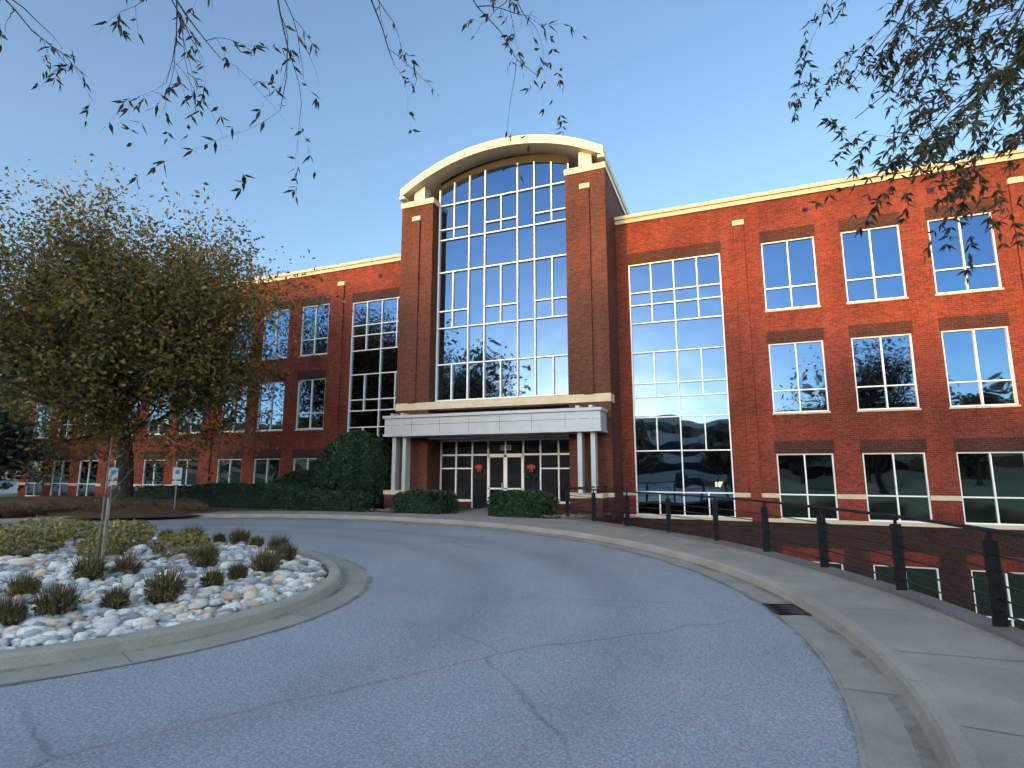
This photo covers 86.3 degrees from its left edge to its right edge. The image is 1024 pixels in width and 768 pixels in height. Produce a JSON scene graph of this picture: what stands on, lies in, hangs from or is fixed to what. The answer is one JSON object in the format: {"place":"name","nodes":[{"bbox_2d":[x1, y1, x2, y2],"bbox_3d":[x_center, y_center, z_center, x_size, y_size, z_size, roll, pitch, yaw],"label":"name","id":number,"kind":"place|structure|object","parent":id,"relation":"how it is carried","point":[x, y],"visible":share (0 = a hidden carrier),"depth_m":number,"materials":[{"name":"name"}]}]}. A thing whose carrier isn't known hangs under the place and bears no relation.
{"place":"outdoors","nodes":[
{"label":"outdoors","id":0,"kind":"place"},
{"bbox_2d":[0,153,363,497],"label":"oak tree","id":1,"kind":"object","parent":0,"point":[136,334],"visible":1,"depth_m":22.02,"materials":[{"name":"green plant"}]},
{"bbox_2d":[0,472,585,542],"bbox_3d":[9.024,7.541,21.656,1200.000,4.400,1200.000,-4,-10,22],"label":"ground","id":2,"kind":"structure","parent":0,"point":[10,494],"depth_m":40.43,"materials":[{"name":"brown soil"}]},
{"bbox_2d":[0,389,27,486],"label":"autumn tree","id":3,"kind":"object","parent":2,"relation":"on","point":[12,476],"visible":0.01,"depth_m":60.18,"materials":[{"name":"green plant"}]},
{"bbox_2d":[0,373,29,416],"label":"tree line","id":4,"kind":"object","parent":2,"relation":"on","point":[13,399],"visible":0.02,"depth_m":84.62,"materials":[{"name":"green plant"}]},
{"bbox_2d":[0,381,65,490],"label":"magnolia tree","id":5,"kind":"object","parent":2,"relation":"on","point":[8,453],"visible":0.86,"depth_m":36.60,"materials":[{"name":"green plant"}]},
{"bbox_2d":[133,484,191,500],"bbox_3d":[-18.204,5.970,29.435,7.771,1.113,1.701,-4,-10,22],"label":"long hedge","id":6,"kind":"object","parent":2,"relation":"on","point":[161,492],"visible":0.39,"depth_m":29.13,"materials":[{"name":"green plant"}]},
{"bbox_2d":[0,495,596,519],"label":"mulch bed","id":7,"kind":"object","parent":2,"relation":"on","point":[32,499],"visible":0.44,"depth_m":29.84,"materials":[{"name":"brown soil"}]},
{"bbox_2d":[0,497,208,517],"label":"dormant shrubs","id":8,"kind":"object","parent":7,"relation":"on","point":[22,511],"visible":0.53,"depth_m":21.47,"materials":[{"name":"brown plant"}]},
{"bbox_2d":[107,467,118,497],"bbox_3d":[-16.133,4.284,21.990,0.320,1.900,0.063,6,-11,-34],"label":"parking sign","id":9,"kind":"object","parent":7,"relation":"on","point":[115,475],"visible":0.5,"depth_m":22.05,"materials":[{"name":"silver metal"}]},
{"bbox_2d":[6,496,227,517],"bbox_3d":[-17.716,5.279,24.115,12.000,0.600,6.800,-4,-10,22],"label":"mulch mound","id":10,"kind":"object","parent":7,"relation":"on","point":[140,511],"visible":0.45,"depth_m":21.64,"materials":[{"name":"brown soil"}]},
{"bbox_2d":[172,467,181,509],"bbox_3d":[-13.738,4.335,22.320,0.320,1.900,0.062,5,-10,-31],"label":"parking sign","id":11,"kind":"object","parent":7,"relation":"on","point":[177,473],"visible":0.82,"depth_m":22.36,"materials":[{"name":"silver metal"}]},
{"bbox_2d":[176,482,313,509],"bbox_3d":[-12.943,5.394,26.391,8.970,1.308,1.692,-4,-10,22],"label":"long hedge","id":12,"kind":"object","parent":7,"relation":"on","point":[267,495],"visible":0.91,"depth_m":25.65,"materials":[{"name":"green plant"}]},
{"bbox_2d":[273,469,313,488],"bbox_3d":[-10.950,5.359,28.074,3.634,1.950,3.116,-4,-10,22],"label":"round bush","id":13,"kind":"object","parent":7,"relation":"on","point":[301,477],"visible":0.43,"depth_m":27.26,"materials":[{"name":"green plant"}]},
{"bbox_2d":[285,489,381,511],"bbox_3d":[-8.047,5.208,24.303,4.669,1.030,1.342,-4,-10,22],"label":"long hedge","id":14,"kind":"object","parent":2,"relation":"on","point":[337,501],"visible":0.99,"depth_m":23.75,"materials":[{"name":"green plant"}]},
{"bbox_2d":[312,429,391,507],"bbox_3d":[-7.598,4.121,26.511,4.633,3.860,4.074,-4,-10,22],"label":"holly bush","id":15,"kind":"object","parent":2,"relation":"on","point":[359,460],"visible":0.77,"depth_m":25.12,"materials":[{"name":"green plant"}]},
{"bbox_2d":[391,489,459,514],"bbox_3d":[-3.523,4.904,22.640,2.929,1.115,1.492,-4,-10,22],"label":"hedge","id":16,"kind":"object","parent":2,"relation":"on","point":[423,501],"visible":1,"depth_m":22.10,"materials":[{"name":"green plant"}]},
{"bbox_2d":[384,168,623,523],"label":"brick column","id":17,"kind":"structure","parent":2,"relation":"on","point":[593,210],"depth_m":24.09,"materials":[{"name":"red brick"}]},
{"bbox_2d":[473,465,485,479],"bbox_3d":[-1.516,4.123,25.433,0.736,0.737,0.158,-4,-10,22],"label":"wreath","id":18,"kind":"object","parent":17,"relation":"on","point":[478,467],"visible":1,"depth_m":25.41,"materials":[{"name":"green"}]},
{"bbox_2d":[399,134,629,214],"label":"cornice","id":19,"kind":"structure","parent":17,"relation":"on","point":[431,179],"depth_m":26.33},
{"bbox_2d":[524,464,537,480],"bbox_3d":[0.873,3.976,24.482,0.721,0.741,0.146,-4,-10,22],"label":"wreath","id":20,"kind":"object","parent":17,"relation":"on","point":[530,467],"visible":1,"depth_m":24.47,"materials":[{"name":"green"}]},
{"bbox_2d":[485,489,558,518],"bbox_3d":[0.438,4.596,20.846,2.968,1.169,1.526,-4,-10,22],"label":"hedge","id":21,"kind":"object","parent":2,"relation":"on","point":[528,503],"visible":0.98,"depth_m":20.30,"materials":[{"name":"green plant"}]},
{"bbox_2d":[580,515,620,523],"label":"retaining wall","id":22,"kind":"structure","parent":2,"relation":"on","point":[608,520],"depth_m":21.52,"materials":[{"name":"brick"}]},
{"bbox_2d":[565,486,1023,626],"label":"railing","id":23,"kind":"object","parent":22,"relation":"on","point":[991,554],"visible":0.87,"depth_m":7.94,"materials":[{"name":"black metal"}]},
{"bbox_2d":[624,517,1023,611],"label":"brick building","id":24,"kind":"structure","parent":2,"relation":"on","point":[1008,545],"depth_m":20.16,"materials":[{"name":"red brick"}]},
{"bbox_2d":[0,482,860,767],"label":"asphalt road","id":25,"kind":"structure","parent":0,"point":[436,646],"depth_m":4.94,"materials":[{"name":"grey asphalt"}]},
{"bbox_2d":[0,479,16,488],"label":"parked car","id":26,"kind":"object","parent":25,"relation":"on","point":[6,486],"visible":0.73,"depth_m":52.44,"materials":[{"name":"grey paint"}]},
{"bbox_2d":[0,536,342,669],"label":"island kerb","id":27,"kind":"structure","parent":25,"relation":"on","point":[331,582],"depth_m":6.05,"materials":[{"name":"concrete"}]},
{"bbox_2d":[0,541,328,646],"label":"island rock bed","id":28,"kind":"object","parent":27,"relation":"on","point":[324,568],"visible":0.01,"depth_m":9.27,"materials":[{"name":"white stone"}]},
{"bbox_2d":[101,497,110,558],"bbox_3d":[-6.787,2.483,9.118,0.040,1.150,0.040,-4,-10,22],"label":"island sapling stake","id":29,"kind":"object","parent":28,"relation":"on","point":[106,523],"visible":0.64,"depth_m":9.12,"materials":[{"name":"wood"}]},
{"bbox_2d":[0,515,214,557],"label":"ground cover shrubs","id":30,"kind":"object","parent":28,"relation":"on","point":[119,545],"visible":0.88,"depth_m":10.29,"materials":[{"name":"green plant"}]},
{"bbox_2d":[0,523,298,626],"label":"ornamental grasses","id":31,"kind":"object","parent":28,"relation":"on","point":[167,587],"visible":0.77,"depth_m":7.28,"materials":[{"name":"green plant"}]},
{"bbox_2d":[0,535,327,649],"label":"river rocks","id":32,"kind":"object","parent":28,"relation":"in","point":[88,618],"visible":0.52,"depth_m":7.53,"materials":[{"name":"grey stone"}]},
{"bbox_2d":[94,437,133,558],"bbox_3d":[-6.874,1.954,9.300,0.387,2.151,0.560,0,-9,-2],"label":"sapling","id":33,"kind":"object","parent":32,"relation":"on","point":[103,510],"visible":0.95,"depth_m":9.24,"materials":[{"name":"brown plant"}]},
{"bbox_2d":[107,523,208,573],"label":"tan grass","id":34,"kind":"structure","parent":32,"relation":"on","point":[126,563],"depth_m":8.55,"materials":[{"name":"beige plant"}]},
{"bbox_2d":[0,549,368,684],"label":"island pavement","id":35,"kind":"structure","parent":25,"relation":"on","point":[354,583],"depth_m":6.06,"materials":[{"name":"concrete"}]},
{"bbox_2d":[117,601,313,662],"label":"curb joints","id":36,"kind":"object","parent":25,"relation":"on","point":[132,662],"visible":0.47,"depth_m":5.60,"materials":[{"name":"concrete"}]},
{"bbox_2d":[0,517,942,767],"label":"pavement gutter","id":37,"kind":"object","parent":25,"relation":"on","point":[889,731],"depth_m":4.86,"materials":[{"name":"concrete"}]},
{"bbox_2d":[762,603,811,615],"bbox_3d":[3.731,3.066,7.434,0.416,0.016,0.600,-1,-9,6],"label":"storm drain grate","id":38,"kind":"object","parent":37,"relation":"on","point":[780,609],"visible":1,"depth_m":7.42,"materials":[{"name":"black metal"}]},
{"bbox_2d":[0,514,981,767],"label":"kerb","id":39,"kind":"structure","parent":25,"relation":"on","point":[948,741],"depth_m":6.29,"materials":[{"name":"concrete"}]},
{"bbox_2d":[64,516,917,695],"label":"kerb joints","id":40,"kind":"object","parent":25,"relation":"on","point":[842,688],"visible":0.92,"depth_m":4.70,"materials":[{"name":"concrete"}]},
{"bbox_2d":[442,439,569,507],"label":"entrance doors","id":41,"kind":"structure","parent":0,"point":[550,481],"depth_m":25.20,"materials":[{"name":"clear glass"}]},
{"bbox_2d":[0,0,1023,524],"label":"sky","id":42,"kind":"structure","parent":0,"point":[686,101],"materials":[{"name":"blue"}]},
{"bbox_2d":[17,152,1023,572],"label":"building","id":43,"kind":"structure","parent":0,"point":[703,470],"depth_m":23.17,"materials":[{"name":"red brick"}]},
{"bbox_2d":[18,148,1023,529],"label":"trim","id":44,"kind":"structure","parent":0,"point":[646,216],"depth_m":23.31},
{"bbox_2d":[25,161,1023,626],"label":"window frames","id":45,"kind":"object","parent":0,"point":[535,357],"visible":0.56,"depth_m":24.51,"materials":[{"name":"white metal"}]},
{"bbox_2d":[26,453,1023,629],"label":"windows","id":46,"kind":"structure","parent":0,"point":[976,476],"depth_m":20.23,"materials":[{"name":"glass"}]},
{"bbox_2d":[28,198,1023,460],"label":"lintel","id":47,"kind":"structure","parent":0,"point":[912,446],"depth_m":21.67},
{"bbox_2d":[201,508,1023,767],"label":"sidewalk pavement","id":48,"kind":"structure","parent":0,"point":[982,691],"depth_m":5.76,"materials":[{"name":"concrete"}]},
{"bbox_2d":[369,508,589,518],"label":"pansy flowers","id":49,"kind":"object","parent":48,"relation":"on","point":[548,516],"visible":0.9,"depth_m":19.97,"materials":[{"name":"red plant"}]},
{"bbox_2d":[565,513,1023,646],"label":"retaining wall coping","id":50,"kind":"object","parent":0,"point":[1015,635],"visible":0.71,"depth_m":8.03,"materials":[{"name":"grey concrete"}]},
{"bbox_3d":[7.714,-6.387,-5.837,13.836,14.872,13.954,-4,-10,22],"label":"tree","id":51,"kind":"object","parent":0,"visible":0},
{"bbox_2d":[0,0,1023,284],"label":"tree branches","id":52,"kind":"object","parent":51,"relation":"attached to","point":[1008,78],"visible":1,"depth_m":3.27,"materials":[{"name":"green plant"}]}
]}

